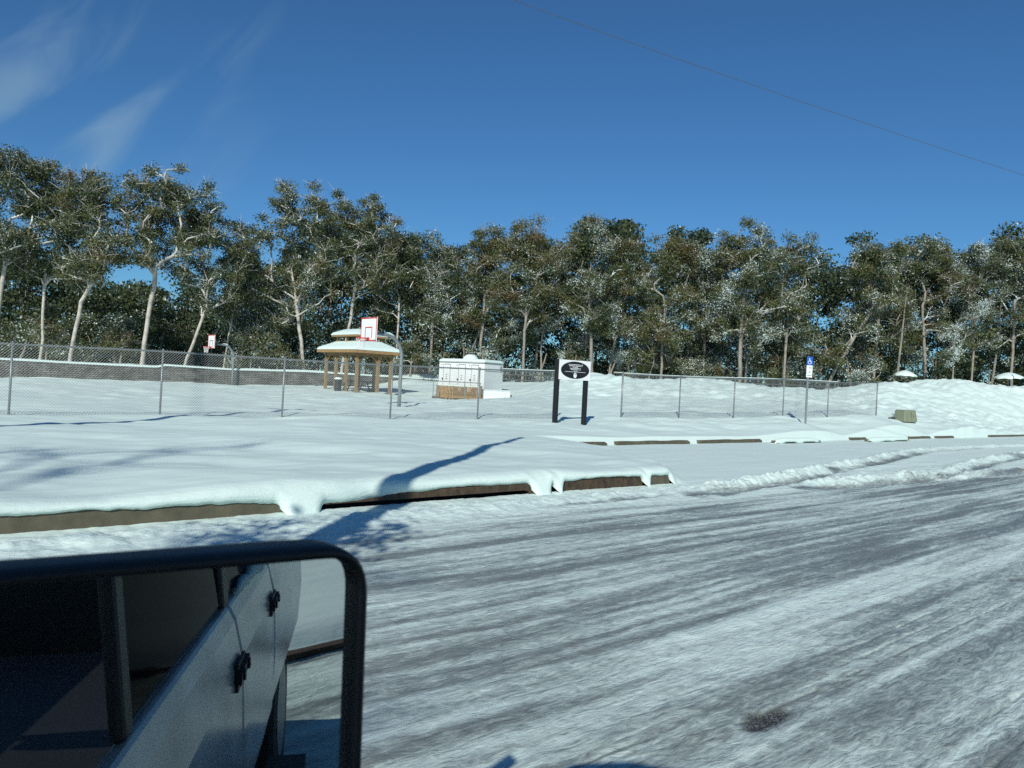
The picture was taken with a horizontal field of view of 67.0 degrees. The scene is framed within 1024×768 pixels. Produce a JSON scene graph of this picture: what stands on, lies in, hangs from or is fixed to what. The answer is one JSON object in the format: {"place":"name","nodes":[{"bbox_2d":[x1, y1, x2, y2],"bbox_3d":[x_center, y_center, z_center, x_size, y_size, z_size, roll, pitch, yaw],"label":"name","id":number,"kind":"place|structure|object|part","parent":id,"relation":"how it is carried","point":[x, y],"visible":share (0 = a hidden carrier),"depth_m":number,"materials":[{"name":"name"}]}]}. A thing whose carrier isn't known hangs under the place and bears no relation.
{"place":"outdoors","nodes":[
{"label":"outdoors","id":0,"kind":"place"},
{"bbox_2d":[0,455,1023,767],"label":"road","id":1,"kind":"structure","parent":0,"point":[870,617],"depth_m":6.64,"materials":[{"name":"white snow"}]},
{"bbox_2d":[0,503,282,533],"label":"kerb","id":2,"kind":"structure","parent":1,"relation":"on","point":[80,519],"depth_m":8.96,"materials":[{"name":"concrete"}]},
{"bbox_2d":[0,539,366,767],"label":"pickup truck","id":3,"kind":"object","parent":1,"relation":"on","point":[243,655],"visible":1,"depth_m":0.73,"materials":[{"name":"metal"}]},
{"bbox_2d":[321,483,534,508],"bbox_3d":[-1.321,1.823,11.999,4.229,0.455,0.418,3,0,-41],"label":"kerb","id":4,"kind":"object","parent":1,"relation":"on","point":[465,492],"visible":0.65,"depth_m":12.07,"materials":[{"name":"concrete"}]},
{"bbox_2d":[583,442,607,445],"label":"kerb","id":5,"kind":"structure","parent":1,"relation":"on","point":[600,443],"depth_m":25.00,"materials":[{"name":"concrete"}]},
{"bbox_2d":[552,476,642,491],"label":"kerb","id":6,"kind":"structure","parent":1,"relation":"on","point":[602,482],"depth_m":14.41,"materials":[{"name":"concrete"}]},
{"bbox_2d":[614,440,689,444],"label":"kerb","id":7,"kind":"structure","parent":1,"relation":"on","point":[650,442],"depth_m":26.76,"materials":[{"name":"concrete"}]},
{"bbox_2d":[642,475,669,485],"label":"kerb","id":8,"kind":"structure","parent":1,"relation":"on","point":[657,479],"depth_m":15.55,"materials":[{"name":"concrete"}]},
{"bbox_2d":[697,439,761,443],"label":"kerb","id":9,"kind":"structure","parent":1,"relation":"on","point":[730,441],"depth_m":30.01,"materials":[{"name":"concrete"}]},
{"bbox_2d":[848,437,866,439],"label":"kerb","id":10,"kind":"structure","parent":1,"relation":"on","point":[857,438],"depth_m":37.25,"materials":[{"name":"concrete"}]},
{"bbox_2d":[908,436,930,438],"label":"kerb","id":11,"kind":"structure","parent":1,"relation":"on","point":[920,437],"depth_m":42.19,"materials":[{"name":"concrete"}]},
{"bbox_2d":[934,436,953,437],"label":"kerb","id":12,"kind":"structure","parent":1,"relation":"on","point":[943,436],"depth_m":44.44,"materials":[{"name":"concrete"}]},
{"bbox_2d":[988,434,1023,436],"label":"kerb","id":13,"kind":"structure","parent":1,"relation":"on","point":[1005,435],"depth_m":51.52,"materials":[{"name":"concrete"}]},
{"bbox_3d":[47.129,-1.267,42.840,1.800,11.500,0.323,3,0,0],"label":"utility pole","id":14,"kind":"object","parent":1,"relation":"on","visible":0},
{"bbox_2d":[514,0,1021,174],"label":"overhead wire","id":15,"kind":"object","parent":14,"relation":"attached to","point":[748,83],"visible":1,"depth_m":18.50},
{"bbox_2d":[0,357,1023,515],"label":"snow field","id":16,"kind":"structure","parent":0,"point":[60,461],"depth_m":21.91,"materials":[{"name":"snow"}]},
{"bbox_2d":[0,143,69,313],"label":"oak tree","id":17,"kind":"object","parent":16,"relation":"on","point":[11,235],"visible":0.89,"depth_m":59.50,"materials":[{"name":"green plant"}]},
{"bbox_2d":[1,155,96,359],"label":"oak tree","id":18,"kind":"object","parent":16,"relation":"on","point":[36,265],"visible":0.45,"depth_m":61.53,"materials":[{"name":"green plant"}]},
{"bbox_2d":[26,301,71,359],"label":"shrub","id":19,"kind":"object","parent":16,"relation":"on","point":[50,328],"visible":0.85,"depth_m":67.78,"materials":[{"name":"green plant"}]},
{"bbox_2d":[32,163,136,360],"bbox_3d":[-32.981,-9.052,59.216,8.294,16.434,6.020,3,0,0],"label":"oak tree","id":20,"kind":"object","parent":16,"relation":"on","point":[91,209],"visible":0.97,"depth_m":58.60,"materials":[{"name":"green plant"}]},
{"bbox_2d":[95,324,150,363],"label":"shrub","id":21,"kind":"object","parent":16,"relation":"on","point":[108,343],"visible":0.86,"depth_m":67.73,"materials":[{"name":"green plant"}]},
{"bbox_2d":[83,160,229,364],"bbox_3d":[-28.467,-9.179,62.157,10.342,17.022,8.437,3,0,-22],"label":"oak tree","id":22,"kind":"object","parent":16,"relation":"on","point":[177,200],"visible":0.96,"depth_m":60.93,"materials":[{"name":"green plant"}]},
{"bbox_2d":[157,200,268,364],"bbox_3d":[-25.084,-7.966,63.884,9.138,15.054,5.958,3,0,0],"label":"oak tree","id":23,"kind":"object","parent":16,"relation":"on","point":[181,272],"visible":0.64,"depth_m":63.95,"materials":[{"name":"green plant"}]},
{"bbox_2d":[203,335,234,384],"bbox_3d":[-23.408,-1.749,61.322,1.308,4.200,2.396,3,0,30],"label":"basketball hoop","id":24,"kind":"object","parent":16,"relation":"on","point":[211,341],"visible":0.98,"depth_m":61.12,"materials":[{"name":"metal"}]},
{"bbox_2d":[0,358,438,385],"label":"retaining wall","id":25,"kind":"structure","parent":16,"relation":"on","point":[87,373],"depth_m":59.85,"materials":[{"name":"stone"}]},
{"bbox_2d":[196,235,273,367],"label":"oak tree","id":26,"kind":"object","parent":16,"relation":"on","point":[220,313],"visible":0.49,"depth_m":67.62,"materials":[{"name":"green plant"}]},
{"bbox_2d":[219,323,272,367],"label":"shrub","id":27,"kind":"object","parent":16,"relation":"on","point":[253,332],"visible":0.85,"depth_m":67.42,"materials":[{"name":"green plant"}]},
{"bbox_2d":[0,341,554,418],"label":"chain link fence","id":28,"kind":"object","parent":16,"relation":"on","point":[12,344],"visible":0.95,"depth_m":23.79,"materials":[{"name":"metal"}]},
{"bbox_2d":[250,328,307,369],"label":"shrub","id":29,"kind":"object","parent":16,"relation":"on","point":[282,354],"visible":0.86,"depth_m":67.49,"materials":[{"name":"green plant"}]},
{"bbox_2d":[215,178,350,369],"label":"oak tree","id":30,"kind":"object","parent":16,"relation":"on","point":[301,283],"visible":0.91,"depth_m":68.82,"materials":[{"name":"green plant"}]},
{"bbox_2d":[334,377,341,390],"bbox_3d":[-11.810,0.013,52.493,0.560,0.960,0.546,3,0,0],"label":"waste bin","id":31,"kind":"object","parent":16,"relation":"on","point":[337,384],"visible":0.77,"depth_m":52.29,"materials":[{"name":"metal"}]},
{"bbox_2d":[342,380,374,391],"bbox_3d":[-10.819,0.184,54.642,1.700,0.781,1.620,3,0,31],"label":"picnic table","id":32,"kind":"object","parent":16,"relation":"on","point":[368,386],"visible":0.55,"depth_m":54.50,"materials":[{"name":"metal"}]},
{"bbox_2d":[317,329,399,393],"bbox_3d":[-10.833,-1.495,54.489,3.730,4.703,5.380,3,0,-41],"label":"gazebo","id":33,"kind":"object","parent":16,"relation":"on","point":[347,349],"visible":0.77,"depth_m":53.20,"materials":[{"name":"brown wood"}]},
{"bbox_2d":[313,182,410,372],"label":"oak tree","id":34,"kind":"object","parent":16,"relation":"on","point":[365,225],"visible":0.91,"depth_m":72.18,"materials":[{"name":"green plant"}]},
{"bbox_2d":[361,338,394,368],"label":"shrub","id":35,"kind":"object","parent":16,"relation":"on","point":[384,361],"visible":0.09,"depth_m":73.62,"materials":[{"name":"green plant"}]},
{"bbox_2d":[356,317,402,406],"bbox_3d":[-6.219,-0.883,35.322,1.308,4.200,2.396,3,0,30],"label":"basketball hoop","id":36,"kind":"object","parent":16,"relation":"on","point":[369,331],"visible":1,"depth_m":35.08,"materials":[{"name":"metal"}]},
{"bbox_2d":[369,226,429,374],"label":"oak tree","id":37,"kind":"object","parent":16,"relation":"on","point":[402,291],"visible":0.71,"depth_m":74.52,"materials":[{"name":"green plant"}]},
{"bbox_2d":[388,337,432,376],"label":"shrub","id":38,"kind":"object","parent":16,"relation":"on","point":[415,348],"visible":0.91,"depth_m":72.38,"materials":[{"name":"green plant"}]},
{"bbox_2d":[398,227,470,374],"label":"oak tree","id":39,"kind":"object","parent":16,"relation":"on","point":[442,287],"visible":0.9,"depth_m":74.38,"materials":[{"name":"green plant"}]},
{"bbox_2d":[433,380,482,399],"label":"wooden ramp","id":40,"kind":"structure","parent":16,"relation":"on","point":[446,395],"depth_m":53.97,"materials":[{"name":"brown wood"}]},
{"bbox_2d":[438,354,503,396],"bbox_3d":[-3.000,-0.517,56.067,4.080,3.260,2.505,3,0,33],"label":"trailer","id":41,"kind":"object","parent":16,"relation":"on","point":[470,361],"visible":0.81,"depth_m":55.04,"materials":[{"name":"metal"}]},
{"bbox_3d":[-4.806,-0.526,55.791,0.808,1.865,0.078,3,0,33],"label":"door","id":42,"kind":"part","parent":41,"relation":"part of","materials":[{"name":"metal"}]},
{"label":"door","id":43,"kind":"part","parent":41,"relation":"part of","materials":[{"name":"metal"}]},
{"bbox_3d":[-2.718,-0.421,54.435,0.808,1.865,0.078,3,0,33],"label":"door","id":44,"kind":"part","parent":41,"relation":"part of","materials":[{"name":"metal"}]},
{"bbox_2d":[444,223,528,356],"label":"oak tree","id":45,"kind":"object","parent":16,"relation":"on","point":[473,283],"visible":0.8,"depth_m":74.28,"materials":[{"name":"green plant"}]},
{"bbox_2d":[482,389,511,398],"bbox_3d":[-0.988,0.754,53.211,2.034,0.710,1.000,3,0,-7],"label":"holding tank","id":46,"kind":"object","parent":16,"relation":"on","point":[495,395],"visible":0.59,"depth_m":52.72,"materials":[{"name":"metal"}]},
{"bbox_2d":[0,211,1023,388],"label":"woodland","id":47,"kind":"object","parent":16,"relation":"on","point":[834,291],"visible":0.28,"depth_m":86.09,"materials":[{"name":"green plant"}]},
{"bbox_2d":[0,291,1023,389],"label":"undergrowth","id":48,"kind":"object","parent":16,"relation":"on","point":[308,328],"visible":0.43,"depth_m":77.51,"materials":[{"name":"green plant"}]},
{"bbox_2d":[502,368,554,381],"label":"rail fence","id":49,"kind":"object","parent":16,"relation":"on","point":[525,375],"visible":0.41,"depth_m":67.91,"materials":[{"name":"white"}]},
{"bbox_2d":[484,211,573,381],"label":"oak tree","id":50,"kind":"object","parent":16,"relation":"on","point":[523,254],"visible":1,"depth_m":67.39,"materials":[{"name":"green plant"}]},
{"bbox_2d":[508,234,579,381],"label":"oak tree","id":51,"kind":"object","parent":16,"relation":"on","point":[563,273],"visible":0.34,"depth_m":71.52,"materials":[{"name":"green plant"}]},
{"bbox_2d":[552,359,590,424],"bbox_3d":[2.195,0.430,28.446,1.635,2.620,0.194,3,0,-39],"label":"park sign","id":52,"kind":"object","parent":16,"relation":"on","point":[572,370],"visible":0.98,"depth_m":28.30,"materials":[{"name":"black paint"}]},
{"bbox_2d":[556,334,593,362],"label":"shrub","id":53,"kind":"object","parent":16,"relation":"on","point":[584,351],"visible":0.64,"depth_m":72.57,"materials":[{"name":"green plant"}]},
{"bbox_2d":[555,211,637,372],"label":"oak tree","id":54,"kind":"object","parent":16,"relation":"on","point":[588,248],"visible":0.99,"depth_m":68.15,"materials":[{"name":"green plant"}]},
{"bbox_2d":[576,234,660,373],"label":"oak tree","id":55,"kind":"object","parent":16,"relation":"on","point":[620,257],"visible":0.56,"depth_m":70.98,"materials":[{"name":"green plant"}]},
{"bbox_2d":[600,342,656,378],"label":"shrub","id":56,"kind":"object","parent":16,"relation":"on","point":[625,356],"visible":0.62,"depth_m":72.92,"materials":[{"name":"green plant"}]},
{"bbox_2d":[629,337,676,378],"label":"shrub","id":57,"kind":"object","parent":16,"relation":"on","point":[657,363],"visible":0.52,"depth_m":72.41,"materials":[{"name":"green plant"}]},
{"bbox_2d":[622,233,706,378],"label":"oak tree","id":58,"kind":"object","parent":16,"relation":"on","point":[675,250],"visible":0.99,"depth_m":69.55,"materials":[{"name":"green plant"}]},
{"bbox_2d":[671,353,720,376],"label":"shrub","id":59,"kind":"object","parent":16,"relation":"on","point":[693,365],"visible":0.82,"depth_m":72.26,"materials":[{"name":"green plant"}]},
{"bbox_2d":[671,245,745,375],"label":"oak tree","id":60,"kind":"object","parent":16,"relation":"on","point":[706,273],"visible":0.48,"depth_m":73.92,"materials":[{"name":"green plant"}]},
{"bbox_2d":[697,359,741,382],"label":"shrub","id":61,"kind":"object","parent":16,"relation":"on","point":[719,368],"visible":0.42,"depth_m":72.26,"materials":[{"name":"green plant"}]},
{"bbox_2d":[613,371,838,389],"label":"rail fence","id":62,"kind":"object","parent":16,"relation":"on","point":[757,383],"visible":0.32,"depth_m":66.91,"materials":[{"name":"white"}]},
{"bbox_2d":[693,215,799,382],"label":"oak tree","id":63,"kind":"object","parent":16,"relation":"on","point":[734,250],"visible":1,"depth_m":68.25,"materials":[{"name":"green plant"}]},
{"bbox_2d":[620,372,877,417],"bbox_3d":[12.389,0.767,37.657,19.142,2.624,0.340,3,0,-35],"label":"chain link fence","id":64,"kind":"object","parent":16,"relation":"on","point":[718,378],"visible":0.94,"depth_m":36.34,"materials":[{"name":"metal"}]},
{"bbox_2d":[742,352,796,386],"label":"shrub","id":65,"kind":"object","parent":16,"relation":"on","point":[772,369],"visible":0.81,"depth_m":72.59,"materials":[{"name":"green plant"}]},
{"bbox_2d":[747,229,826,386],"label":"oak tree","id":66,"kind":"object","parent":16,"relation":"on","point":[800,266],"visible":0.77,"depth_m":69.69,"materials":[{"name":"green plant"}]},
{"bbox_2d":[771,438,820,443],"bbox_3d":[11.820,2.356,32.111,3.718,0.238,0.300,3,0,-39],"label":"wheel stop","id":67,"kind":"object","parent":16,"relation":"on","point":[792,440],"visible":0.91,"depth_m":31.77,"materials":[{"name":"concrete"}]},
{"bbox_2d":[804,356,812,423],"bbox_3d":[14.028,0.425,36.540,0.423,3.498,0.216,3,0,-52],"label":"parking sign","id":68,"kind":"object","parent":16,"relation":"on","point":[809,367],"visible":0.98,"depth_m":36.47,"materials":[{"name":"metal"}]},
{"bbox_2d":[797,346,849,389],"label":"shrub","id":69,"kind":"object","parent":16,"relation":"on","point":[803,361],"visible":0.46,"depth_m":72.66,"materials":[{"name":"plant"}]},
{"bbox_2d":[816,236,917,388],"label":"oak tree","id":70,"kind":"object","parent":16,"relation":"on","point":[875,256],"visible":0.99,"depth_m":70.14,"materials":[{"name":"green plant"}]},
{"bbox_2d":[847,351,889,384],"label":"shrub","id":71,"kind":"object","parent":16,"relation":"on","point":[861,376],"visible":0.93,"depth_m":72.70,"materials":[{"name":"green plant"}]},
{"bbox_2d":[842,256,924,377],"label":"oak tree","id":72,"kind":"object","parent":16,"relation":"on","point":[894,342],"visible":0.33,"depth_m":76.69,"materials":[{"name":"green plant"}]},
{"bbox_2d":[864,437,908,441],"bbox_3d":[18.130,2.679,37.333,4.568,0.238,0.300,3,0,-40],"label":"wheel stop","id":73,"kind":"object","parent":16,"relation":"on","point":[883,439],"visible":0.91,"depth_m":36.95,"materials":[{"name":"concrete"}]},
{"bbox_2d":[893,370,916,382],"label":"patio umbrella","id":74,"kind":"object","parent":16,"relation":"on","point":[904,373],"visible":0.98,"depth_m":74.49,"materials":[{"name":"fabric"}]},
{"bbox_2d":[894,409,916,421],"bbox_3d":[23.401,1.890,45.984,1.089,0.700,0.864,3,0,-24],"label":"utility cabinet","id":75,"kind":"object","parent":16,"relation":"on","point":[905,415],"visible":0.92,"depth_m":45.67,"materials":[{"name":"metal"}]},
{"bbox_2d":[886,234,978,379],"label":"oak tree","id":76,"kind":"object","parent":16,"relation":"on","point":[914,268],"visible":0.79,"depth_m":79.73,"materials":[{"name":"green plant"}]},
{"bbox_2d":[928,320,980,378],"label":"oak tree","id":77,"kind":"object","parent":16,"relation":"on","point":[955,351],"visible":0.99,"depth_m":72.78,"materials":[{"name":"plant"}]},
{"bbox_2d":[933,236,1015,380],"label":"oak tree","id":78,"kind":"object","parent":16,"relation":"on","point":[979,253],"visible":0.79,"depth_m":79.58,"materials":[{"name":"green plant"}]},
{"bbox_2d":[976,234,1023,385],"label":"oak tree","id":79,"kind":"object","parent":16,"relation":"on","point":[999,244],"visible":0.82,"depth_m":79.79,"materials":[{"name":"green plant"}]},
{"bbox_2d":[993,373,1023,385],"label":"patio umbrella","id":80,"kind":"object","parent":16,"relation":"on","point":[1008,376],"visible":0.99,"depth_m":74.28,"materials":[{"name":"fabric"}]},
{"bbox_2d":[0,0,1023,388],"label":"sky","id":81,"kind":"structure","parent":0,"point":[465,116],"materials":[{"name":"blue"}]}
]}

